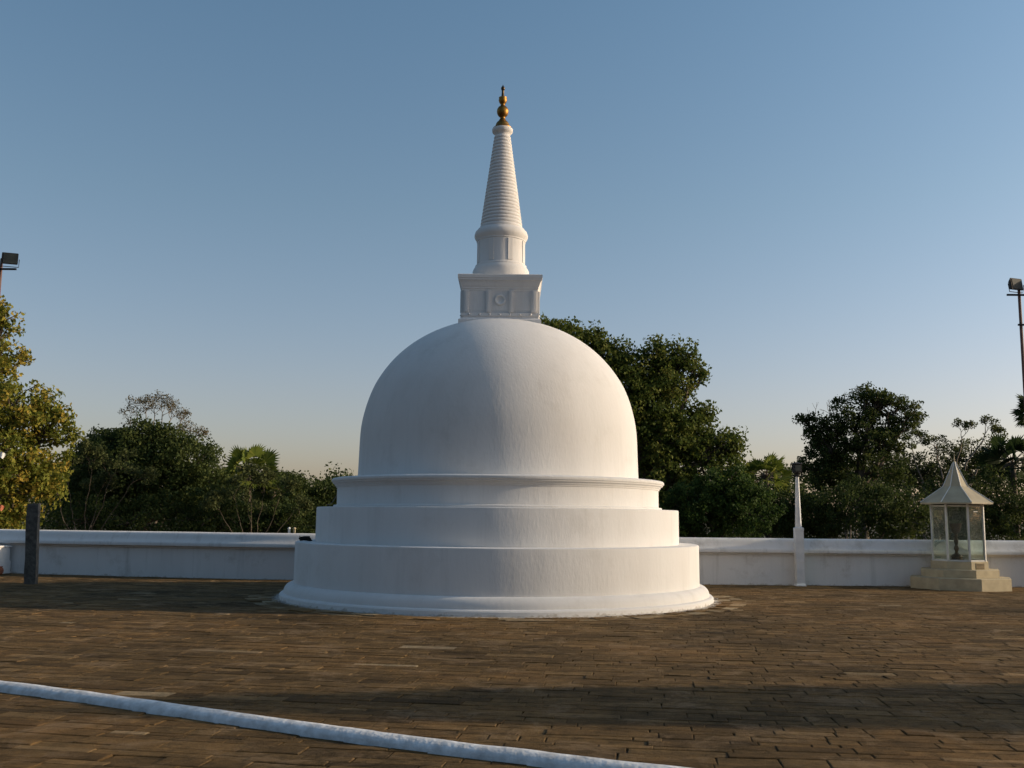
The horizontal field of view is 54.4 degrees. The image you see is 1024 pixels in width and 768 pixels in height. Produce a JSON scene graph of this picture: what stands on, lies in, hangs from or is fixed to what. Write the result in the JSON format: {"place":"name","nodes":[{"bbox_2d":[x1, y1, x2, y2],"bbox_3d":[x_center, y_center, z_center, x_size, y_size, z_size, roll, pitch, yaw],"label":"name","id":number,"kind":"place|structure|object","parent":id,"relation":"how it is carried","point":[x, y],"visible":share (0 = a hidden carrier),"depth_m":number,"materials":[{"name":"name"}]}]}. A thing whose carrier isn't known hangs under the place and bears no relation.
{"place":"outdoors","nodes":[
{"label":"outdoors","id":0,"kind":"place"},
{"bbox_2d":[0,573,1023,767],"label":"terrace paving","id":1,"kind":"structure","parent":0,"point":[814,676],"depth_m":10.04,"materials":[{"name":"brown stone"}]},
{"bbox_2d":[0,545,11,573],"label":"plaster box","id":2,"kind":"object","parent":1,"relation":"on","point":[5,561],"visible":0.98,"depth_m":26.12,"materials":[{"name":"white paint"}]},
{"bbox_2d":[24,503,40,583],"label":"stone pillar","id":3,"kind":"structure","parent":1,"relation":"on","point":[32,532],"depth_m":22.48,"materials":[{"name":"grey stone"}]},
{"bbox_2d":[0,680,688,767],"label":"kerb","id":4,"kind":"structure","parent":1,"relation":"on","point":[536,758],"depth_m":7.49,"materials":[{"name":"white paint"}]},
{"bbox_2d":[279,86,713,617],"bbox_3d":[-0.252,-1.080,21.075,8.692,11.050,8.688,1,-8,0],"label":"stupa","id":5,"kind":"object","parent":1,"relation":"on","point":[497,476],"visible":1,"depth_m":18.00,"materials":[{"name":"white paint"}]},
{"bbox_2d":[299,536,311,540],"bbox_3d":[-4.085,3.054,19.710,0.273,0.110,0.139,1,-8,-6],"label":"floodlight","id":6,"kind":"object","parent":5,"relation":"on","point":[305,538],"visible":0.98,"depth_m":19.67,"materials":[{"name":"black metal"}]},
{"bbox_2d":[0,529,1023,586],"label":"parapet wall","id":7,"kind":"structure","parent":1,"relation":"on","point":[722,561],"depth_m":24.91,"materials":[{"name":"white paint"}]},
{"bbox_2d":[790,462,806,585],"bbox_3d":[7.093,3.472,24.716,0.295,3.062,0.268,1,-8,-4],"label":"lamp post","id":8,"kind":"object","parent":1,"relation":"on","point":[798,532],"visible":0.99,"depth_m":24.59,"materials":[{"name":"white paint"}]},
{"bbox_2d":[910,458,1011,591],"bbox_3d":[10.945,3.356,24.486,2.218,3.309,2.218,-3,-8,24],"label":"lamp case","id":9,"kind":"object","parent":1,"relation":"on","point":[969,573],"visible":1,"depth_m":23.87,"materials":[{"name":"white paint"}]},
{"bbox_2d":[949,523,963,559],"bbox_3d":[10.890,3.873,24.417,0.310,0.900,0.310,1,-8,0],"label":"oil lamp","id":10,"kind":"object","parent":9,"relation":"in","point":[955,528],"visible":0.97,"depth_m":24.36,"materials":[{"name":"brown metal"}]},
{"bbox_2d":[0,0,1023,520],"label":"sky","id":11,"kind":"structure","parent":0,"point":[242,212],"materials":[{"name":"blue"}]},
{"bbox_2d":[21,513,1023,539],"bbox_3d":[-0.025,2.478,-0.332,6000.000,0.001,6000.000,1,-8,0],"label":"ground","id":12,"kind":"structure","parent":0,"point":[783,537],"depth_m":191.41,"materials":[{"name":"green plant"}]},
{"bbox_2d":[0,252,19,293],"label":"floodlight mast","id":13,"kind":"object","parent":12,"relation":"on","point":[9,258],"visible":1,"depth_m":28.43,"materials":[{"name":"grey metal"}]},
{"bbox_2d":[0,295,84,528],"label":"bodhi tree","id":14,"kind":"object","parent":12,"relation":"on","point":[37,412],"visible":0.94,"depth_m":31.53,"materials":[{"name":"green plant"}]},
{"bbox_2d":[43,424,116,526],"bbox_3d":[-20.953,5.394,48.716,4.394,6.928,3.110,1,-8,0],"label":"slender tree","id":15,"kind":"object","parent":12,"relation":"on","point":[94,433],"visible":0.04,"depth_m":48.56,"materials":[{"name":"green plant"}]},
{"bbox_2d":[50,436,159,530],"bbox_3d":[-16.739,4.890,39.700,5.163,5.519,2.957,1,-8,0],"label":"twiggy shrub","id":16,"kind":"object","parent":12,"relation":"on","point":[110,476],"visible":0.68,"depth_m":39.75,"materials":[{"name":"green plant"}]},
{"bbox_2d":[40,490,177,531],"bbox_3d":[-17.040,6.141,41.374,6.172,3.477,3.785,1,-8,0],"label":"bush","id":17,"kind":"object","parent":12,"relation":"on","point":[113,522],"visible":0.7,"depth_m":41.22,"materials":[{"name":"green plant"}]},
{"bbox_2d":[54,411,247,531],"bbox_3d":[-16.508,4.867,45.700,8.905,7.250,6.473,1,-8,0],"label":"rounded tree","id":18,"kind":"object","parent":12,"relation":"on","point":[161,448],"visible":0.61,"depth_m":44.53,"materials":[{"name":"green plant"}]},
{"bbox_2d":[117,389,210,530],"bbox_3d":[-18.184,4.726,51.801,5.433,9.069,2.292,-1,-8,12],"label":"bare tree","id":19,"kind":"object","parent":12,"relation":"on","point":[163,403],"visible":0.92,"depth_m":52.12,"materials":[{"name":"grey plant"}]},
{"bbox_2d":[145,479,251,532],"bbox_3d":[-13.330,6.068,42.467,4.372,4.008,3.278,1,-8,0],"label":"bush","id":20,"kind":"object","parent":12,"relation":"on","point":[185,525],"visible":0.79,"depth_m":42.44,"materials":[{"name":"green plant"}]},
{"bbox_2d":[220,444,282,532],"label":"fan palm","id":21,"kind":"object","parent":12,"relation":"on","point":[264,458],"visible":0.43,"depth_m":49.53,"materials":[{"name":"green plant"}]},
{"bbox_2d":[198,460,314,532],"bbox_3d":[-9.583,5.159,37.421,4.104,4.540,2.440,1,-8,0],"label":"bush","id":22,"kind":"object","parent":12,"relation":"on","point":[252,469],"visible":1,"depth_m":37.33,"materials":[{"name":"green plant"}]},
{"bbox_2d":[216,499,323,533],"bbox_3d":[-10.785,6.752,44.561,5.464,3.265,3.038,1,-8,0],"label":"bush","id":23,"kind":"object","parent":12,"relation":"on","point":[283,514],"visible":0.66,"depth_m":44.10,"materials":[{"name":"green plant"}]},
{"bbox_2d":[253,474,296,502],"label":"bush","id":24,"kind":"object","parent":12,"relation":"on","point":[257,494],"visible":0.29,"depth_m":50.47,"materials":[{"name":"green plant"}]},
{"bbox_2d":[244,467,309,524],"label":"scrub tree","id":25,"kind":"object","parent":12,"relation":"on","point":[300,487],"visible":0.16,"depth_m":57.21,"materials":[{"name":"green plant"}]},
{"bbox_2d":[296,475,336,532],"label":"scrub tree","id":26,"kind":"object","parent":12,"relation":"on","point":[322,492],"visible":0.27,"depth_m":58.74,"materials":[{"name":"green plant"}]},
{"bbox_2d":[0,454,1023,539],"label":"thicket","id":27,"kind":"object","parent":12,"relation":"on","point":[329,479],"visible":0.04,"depth_m":65.08,"materials":[{"name":"green plant"}]},
{"bbox_2d":[539,313,752,507],"bbox_3d":[5.333,2.563,41.936,9.723,11.244,5.007,1,-8,0],"label":"tall tree","id":28,"kind":"object","parent":12,"relation":"on","point":[672,437],"visible":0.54,"depth_m":41.59,"materials":[{"name":"green plant"}]},
{"bbox_2d":[659,462,788,537],"bbox_3d":[7.021,4.881,33.735,4.638,4.432,2.644,1,-8,0],"label":"cypress bush","id":29,"kind":"object","parent":12,"relation":"on","point":[723,503],"visible":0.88,"depth_m":33.28,"materials":[{"name":"green broad leaves"},{"name":"grey brown bark"}]},
{"bbox_2d":[744,451,793,537],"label":"fan palm","id":30,"kind":"object","parent":12,"relation":"on","point":[772,463],"visible":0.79,"depth_m":43.59,"materials":[{"name":"plant"}]},
{"bbox_2d":[743,481,854,538],"bbox_3d":[11.313,5.912,39.565,4.647,4.035,3.290,-2,-8,20],"label":"bush","id":31,"kind":"object","parent":12,"relation":"on","point":[784,526],"visible":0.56,"depth_m":38.97,"materials":[{"name":"green plant"}]},
{"bbox_2d":[807,390,858,538],"bbox_3d":[17.084,4.828,50.923,3.766,9.322,1.561,4,-8,-21],"label":"bare limb tree","id":32,"kind":"object","parent":12,"relation":"on","point":[833,476],"visible":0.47,"depth_m":50.93,"materials":[{"name":"green plant"}]},
{"bbox_2d":[792,381,929,538],"bbox_3d":[17.468,4.612,49.934,6.230,9.581,4.884,-5,-9,34],"label":"spreading tree","id":33,"kind":"object","parent":12,"relation":"on","point":[867,441],"visible":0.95,"depth_m":49.65,"materials":[{"name":"green plant"}]},
{"bbox_2d":[800,474,941,539],"bbox_3d":[13.776,5.668,38.610,5.531,4.326,3.947,1,-8,0],"label":"bush","id":34,"kind":"object","parent":12,"relation":"on","point":[871,512],"visible":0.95,"depth_m":38.13,"materials":[{"name":"green plant"}]},
{"bbox_2d":[878,433,1016,537],"bbox_3d":[24.145,6.438,55.694,8.171,7.582,3.950,1,-8,0],"label":"feathery tree","id":35,"kind":"object","parent":12,"relation":"on","point":[928,467],"visible":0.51,"depth_m":55.51,"materials":[{"name":"green plant"}]},
{"bbox_2d":[890,414,1008,539],"bbox_3d":[23.312,5.847,54.234,7.153,8.372,2.264,-1,-8,10],"label":"acacia tree","id":36,"kind":"object","parent":12,"relation":"on","point":[922,435],"visible":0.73,"depth_m":54.15,"materials":[{"name":"green plant"}]},
{"bbox_2d":[897,464,1023,540],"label":"bush","id":37,"kind":"object","parent":12,"relation":"on","point":[1007,514],"visible":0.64,"depth_m":40.26,"materials":[{"name":"green plant"}]},
{"bbox_2d":[974,432,1023,537],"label":"fan palm","id":38,"kind":"object","parent":12,"relation":"on","point":[994,453],"visible":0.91,"depth_m":41.77,"materials":[{"name":"green plant"}]},
{"bbox_2d":[1007,278,1023,397],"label":"floodlight mast","id":39,"kind":"object","parent":12,"relation":"on","point":[1015,284],"visible":1,"depth_m":28.33,"materials":[{"name":"grey metal"}]},
{"bbox_2d":[1009,394,1023,428],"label":"fan palm","id":40,"kind":"object","parent":12,"relation":"on","point":[1019,412],"visible":0.98,"depth_m":46.36,"materials":[{"name":"plant"}]}
]}

